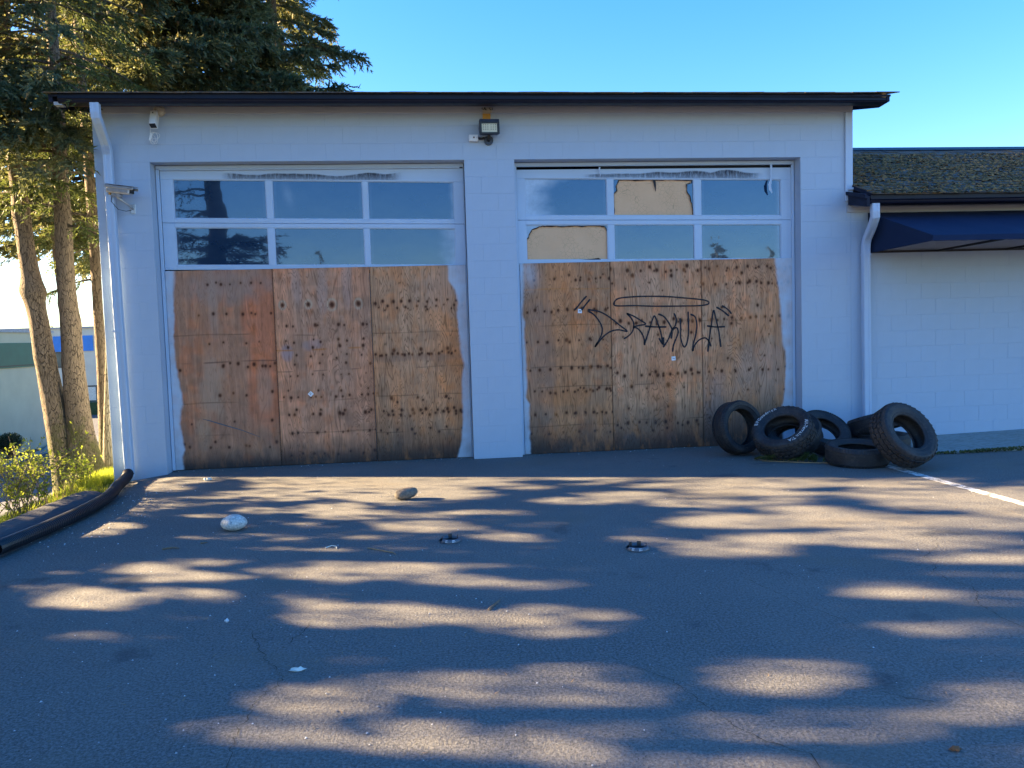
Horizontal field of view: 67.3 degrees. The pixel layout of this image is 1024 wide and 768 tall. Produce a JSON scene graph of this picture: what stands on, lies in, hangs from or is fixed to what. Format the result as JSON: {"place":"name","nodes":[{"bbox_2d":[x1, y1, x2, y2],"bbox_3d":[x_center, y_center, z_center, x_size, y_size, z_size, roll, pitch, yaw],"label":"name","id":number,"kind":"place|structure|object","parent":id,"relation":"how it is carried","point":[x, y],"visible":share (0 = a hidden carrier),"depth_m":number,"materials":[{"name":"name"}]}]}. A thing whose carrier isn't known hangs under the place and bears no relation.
{"place":"outdoors","nodes":[
{"label":"outdoors","id":0,"kind":"place"},
{"bbox_2d":[0,449,39,461],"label":"planting bed","id":1,"kind":"object","parent":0,"point":[21,454],"visible":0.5,"depth_m":30.55,"materials":[{"name":"soil"}]},
{"bbox_2d":[0,432,23,456],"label":"round shrub","id":2,"kind":"object","parent":1,"relation":"on","point":[5,441],"visible":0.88,"depth_m":29.77,"materials":[{"name":"green plant"}]},
{"bbox_2d":[0,415,112,517],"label":"driveway","id":3,"kind":"structure","parent":0,"point":[95,424],"depth_m":22.30,"materials":[{"name":"concrete"}]},
{"bbox_2d":[3,445,48,464],"bbox_3d":[-18.671,3.035,26.953,0.699,0.180,12.944,-2,4,-9],"label":"kerbstone","id":4,"kind":"object","parent":3,"relation":"on","point":[41,451],"visible":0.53,"depth_m":30.85,"materials":[{"name":"concrete"}]},
{"bbox_2d":[0,330,53,457],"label":"office building","id":5,"kind":"structure","parent":3,"relation":"on","point":[21,412],"depth_m":31.24,"materials":[{"name":"white paint"}]},
{"bbox_2d":[0,326,104,401],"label":"office building","id":6,"kind":"structure","parent":3,"relation":"on","point":[88,338],"depth_m":51.57,"materials":[{"name":"white concrete"}]},
{"bbox_2d":[55,352,61,367],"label":"window","id":7,"kind":"structure","parent":6,"relation":"in","point":[58,354],"depth_m":51.48,"materials":[{"name":"grey glass"}]},
{"bbox_2d":[88,387,95,399],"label":"window","id":8,"kind":"structure","parent":6,"relation":"in","point":[92,390],"depth_m":51.72,"materials":[{"name":"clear glass"}]},
{"bbox_2d":[88,385,96,401],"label":"window","id":9,"kind":"structure","parent":6,"relation":"in","point":[88,385],"depth_m":51.73,"materials":[{"name":"grey glass"}]},
{"bbox_2d":[0,478,113,522],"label":"verge","id":10,"kind":"structure","parent":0,"point":[107,485],"depth_m":8.77,"materials":[{"name":"green plant"}]},
{"bbox_2d":[0,421,90,518],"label":"bush","id":11,"kind":"object","parent":10,"relation":"on","point":[20,482],"visible":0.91,"depth_m":7.50,"materials":[{"name":"green plant"}]},
{"bbox_2d":[0,3,99,285],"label":"conifer tree","id":12,"kind":"object","parent":10,"relation":"on","point":[52,242],"visible":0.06,"depth_m":11.61,"materials":[{"name":"green plant"}]},
{"bbox_2d":[30,476,78,505],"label":"dry stems","id":13,"kind":"object","parent":10,"relation":"on","point":[70,489],"visible":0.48,"depth_m":8.44,"materials":[{"name":"beige plant"}]},
{"bbox_2d":[48,445,102,488],"bbox_3d":[-5.108,1.048,8.991,0.540,0.608,0.622,-1,4,15],"label":"young plant","id":14,"kind":"object","parent":10,"relation":"on","point":[85,470],"visible":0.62,"depth_m":9.03,"materials":[{"name":"green plant"}]},
{"bbox_2d":[48,464,113,499],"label":"grass tufts","id":15,"kind":"object","parent":10,"relation":"on","point":[106,473],"visible":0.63,"depth_m":9.03,"materials":[{"name":"green plant"}]},
{"bbox_2d":[0,0,171,494],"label":"conifer tree","id":16,"kind":"object","parent":10,"relation":"on","point":[23,133],"visible":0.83,"depth_m":9.64,"materials":[{"name":"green plant"}]},
{"bbox_2d":[18,0,155,461],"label":"conifer tree","id":17,"kind":"object","parent":10,"relation":"on","point":[94,270],"visible":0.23,"depth_m":11.03,"materials":[{"name":"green plant"}]},
{"bbox_2d":[102,338,112,468],"bbox_3d":[-5.502,-0.269,10.386,0.235,3.300,0.138,-2,4,-6],"label":"young tree","id":18,"kind":"object","parent":10,"relation":"on","point":[107,449],"visible":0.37,"depth_m":10.40,"materials":[{"name":"brown plant"}]},
{"bbox_2d":[0,0,315,284],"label":"spruce tree","id":19,"kind":"object","parent":10,"relation":"on","point":[192,47],"visible":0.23,"depth_m":13.12,"materials":[{"name":"green plant"}]},
{"bbox_2d":[181,0,372,91],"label":"spruce tree","id":20,"kind":"object","parent":10,"relation":"on","point":[300,16],"visible":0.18,"depth_m":15.76,"materials":[{"name":"green plant"}]},
{"bbox_2d":[246,0,334,89],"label":"fir tree","id":21,"kind":"object","parent":10,"relation":"on","point":[311,74],"visible":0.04,"depth_m":18.07,"materials":[{"name":"green plant"}]},
{"bbox_2d":[0,446,1023,767],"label":"asphalt lot","id":22,"kind":"structure","parent":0,"point":[726,608],"depth_m":4.10,"materials":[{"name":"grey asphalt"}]},
{"bbox_2d":[0,491,117,556],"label":"kerb","id":23,"kind":"structure","parent":22,"relation":"on","point":[45,512],"depth_m":6.68,"materials":[{"name":"concrete"}]},
{"bbox_2d":[0,469,133,554],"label":"drain pipe","id":24,"kind":"object","parent":22,"relation":"on","point":[13,541],"visible":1,"depth_m":6.48,"materials":[{"name":"plastic"}]},
{"bbox_2d":[220,514,246,530],"bbox_3d":[-2.261,1.125,6.259,0.208,0.131,0.184,-2,4,-6],"label":"stone","id":25,"kind":"object","parent":22,"relation":"on","point":[233,522],"visible":1,"depth_m":6.20,"materials":[{"name":"grey stone"}]},
{"bbox_2d":[289,666,306,671],"bbox_3d":[-0.982,1.305,3.533,0.084,0.020,0.039,-2,4,-6],"label":"paper scrap","id":26,"kind":"object","parent":22,"relation":"on","point":[296,669],"visible":1,"depth_m":3.52,"materials":[{"name":"white paper"}]},
{"bbox_2d":[395,487,417,499],"bbox_3d":[-1.000,1.031,7.268,0.221,0.108,0.136,-12,8,-11],"label":"stone","id":27,"kind":"object","parent":22,"relation":"on","point":[404,493],"visible":1,"depth_m":7.22,"materials":[{"name":"grey stone"}]},
{"bbox_2d":[439,533,461,543],"bbox_3d":[-0.457,1.145,5.708,0.155,0.042,0.155,-3,4,-17],"label":"broken light","id":28,"kind":"object","parent":22,"relation":"on","point":[450,538],"visible":1,"depth_m":5.69,"materials":[{"name":"black plastic"}]},
{"bbox_2d":[42,91,899,481],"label":"workshop","id":29,"kind":"structure","parent":22,"relation":"on","point":[290,277],"depth_m":9.51,"materials":[{"name":"paint"}]},
{"bbox_2d":[104,183,138,213],"bbox_3d":[-4.442,-2.140,8.862,0.371,0.325,0.244,-1,4,12],"label":"security camera","id":30,"kind":"object","parent":29,"relation":"attached to","point":[117,191],"visible":1,"depth_m":8.77,"materials":[{"name":"metal"}]},
{"bbox_2d":[149,107,165,143],"bbox_3d":[-4.100,-2.992,8.842,0.191,0.444,0.203,-2,4,-6],"label":"security camera","id":31,"kind":"object","parent":29,"relation":"attached to","point":[156,113],"visible":0.97,"depth_m":8.85,"materials":[{"name":"plastic"}]},
{"bbox_2d":[159,168,471,469],"bbox_3d":[-2.356,-0.813,9.496,3.609,3.603,0.151,-2,4,-6],"label":"garage door","id":32,"kind":"structure","parent":29,"relation":"in","point":[319,316],"depth_m":9.43,"materials":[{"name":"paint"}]},
{"bbox_2d":[469,135,484,141],"bbox_3d":[-0.424,-2.970,9.296,0.193,0.078,0.061,-2,4,-6],"label":"junction box","id":33,"kind":"object","parent":29,"relation":"attached to","point":[474,138],"visible":1,"depth_m":9.27,"materials":[{"name":"white plastic"}]},
{"bbox_2d":[479,107,499,145],"bbox_3d":[-0.278,-3.113,9.222,0.236,0.450,0.221,-2,4,-6],"label":"floodlight","id":34,"kind":"object","parent":29,"relation":"attached to","point":[488,126],"visible":1,"depth_m":9.13,"materials":[{"name":"black plastic"}]},
{"bbox_2d":[516,164,792,453],"bbox_3d":[1.887,-0.969,9.903,3.588,3.607,0.168,-2,4,-6],"label":"garage door","id":35,"kind":"structure","parent":29,"relation":"in","point":[654,299],"depth_m":9.84,"materials":[{"name":"paint"}]},
{"bbox_2d":[488,599,499,609],"bbox_3d":[-0.095,1.232,4.308,0.016,0.019,0.160,0,4,23],"label":"twig","id":36,"kind":"object","parent":22,"relation":"on","point":[494,604],"visible":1,"depth_m":4.29,"materials":[{"name":"brown wood"}]},
{"bbox_2d":[18,446,1023,762],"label":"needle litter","id":37,"kind":"object","parent":22,"relation":"on","point":[472,534],"visible":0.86,"depth_m":5.91,"materials":[{"name":"brown plant"}]},
{"bbox_2d":[626,541,649,551],"bbox_3d":[0.874,1.127,5.347,0.155,0.042,0.155,-2,4,0],"label":"broken light","id":38,"kind":"object","parent":22,"relation":"on","point":[638,546],"visible":1,"depth_m":5.36,"materials":[{"name":"black plastic"}]},
{"bbox_2d":[712,400,759,454],"bbox_3d":[2.715,0.523,9.254,0.643,0.643,0.225,-23,1,-27],"label":"tyre","id":39,"kind":"object","parent":22,"relation":"on","point":[750,414],"visible":0.84,"depth_m":9.16,"materials":[{"name":"rubber"}]},
{"bbox_2d":[751,406,816,459],"bbox_3d":[3.119,0.556,8.839,0.696,0.256,0.692,1,44,42],"label":"tyre","id":40,"kind":"object","parent":22,"relation":"on","point":[801,440],"visible":0.99,"depth_m":8.71,"materials":[{"name":"rubber"}]},
{"bbox_2d":[753,451,825,462],"bbox_3d":[3.196,0.796,8.653,0.917,0.207,0.263,0,4,25],"label":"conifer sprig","id":41,"kind":"object","parent":22,"relation":"on","point":[813,457],"visible":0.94,"depth_m":8.62,"materials":[{"name":"green plant"}]},
{"bbox_2d":[765,414,823,457],"bbox_3d":[3.309,0.592,9.033,0.633,0.211,0.633,-7,35,26],"label":"tyre","id":42,"kind":"object","parent":22,"relation":"on","point":[778,432],"visible":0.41,"depth_m":8.94,"materials":[{"name":"rubber"}]},
{"bbox_2d":[795,410,850,455],"bbox_3d":[3.666,0.575,9.078,0.613,0.202,0.613,-25,50,-31],"label":"tyre","id":43,"kind":"object","parent":22,"relation":"on","point":[837,427],"visible":0.41,"depth_m":9.15,"materials":[{"name":"rubber"}]},
{"bbox_2d":[824,438,889,468],"bbox_3d":[3.762,0.755,8.393,0.663,0.202,0.663,-2,8,3],"label":"tyre","id":44,"kind":"object","parent":22,"relation":"on","point":[858,453],"visible":0.85,"depth_m":8.19,"materials":[{"name":"rubber"}]},
{"bbox_2d":[851,431,910,446],"bbox_3d":[4.419,0.700,9.241,0.673,0.220,0.673,-3,4,-17],"label":"tyre","id":45,"kind":"object","parent":22,"relation":"on","point":[905,437],"visible":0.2,"depth_m":9.03,"materials":[{"name":"rubber"}]},
{"bbox_2d":[847,414,900,436],"bbox_3d":[4.357,0.463,9.170,0.673,0.194,0.673,-2,-16,-39],"label":"tyre","id":46,"kind":"object","parent":45,"relation":"on","point":[859,426],"visible":0.37,"depth_m":9.02,"materials":[{"name":"rubber"}]},
{"bbox_2d":[869,402,937,467],"bbox_3d":[4.088,0.533,8.040,0.695,0.694,0.253,-12,-26,-26],"label":"tyre","id":47,"kind":"object","parent":22,"relation":"on","point":[915,424],"visible":1,"depth_m":7.94,"materials":[{"name":"rubber"}]},
{"bbox_2d":[886,465,1023,505],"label":"parking line","id":48,"kind":"object","parent":22,"relation":"on","point":[961,486],"visible":0.92,"depth_m":7.11,"materials":[{"name":"paint"}]},
{"bbox_2d":[948,745,961,751],"bbox_3d":[1.561,1.281,2.704,0.052,0.016,0.029,-2,4,-6],"label":"dead leaf","id":49,"kind":"object","parent":22,"relation":"on","point":[955,748],"visible":1,"depth_m":2.70,"materials":[{"name":"brown plant"}]},
{"bbox_2d":[0,0,1023,328],"label":"sky","id":50,"kind":"structure","parent":0,"point":[956,67],"materials":[{"name":"blue"}]},
{"bbox_2d":[911,429,1023,453],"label":"walkway","id":51,"kind":"structure","parent":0,"point":[957,442],"depth_m":9.53,"materials":[{"name":"concrete"}]},
{"bbox_2d":[846,147,1023,434],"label":"building wing","id":52,"kind":"structure","parent":51,"relation":"on","point":[937,339],"depth_m":10.06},
{"bbox_2d":[868,210,1023,252],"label":"awning","id":53,"kind":"object","parent":52,"relation":"attached to","point":[897,230],"visible":0.98,"depth_m":9.33,"materials":[{"name":"fabric"}]},
{"bbox_2d":[936,445,1023,454],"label":"edge moss","id":54,"kind":"object","parent":51,"relation":"on","point":[982,449],"visible":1,"depth_m":8.90,"materials":[{"name":"green plant"}]},
{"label":"pavement","id":55,"kind":"structure","parent":0,"visible":0},
{"bbox_2d":[90,402,97,414],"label":"hedge","id":56,"kind":"object","parent":55,"relation":"on","point":[94,407],"visible":0.07,"depth_m":50.97,"materials":[{"name":"green plant"}]}
]}

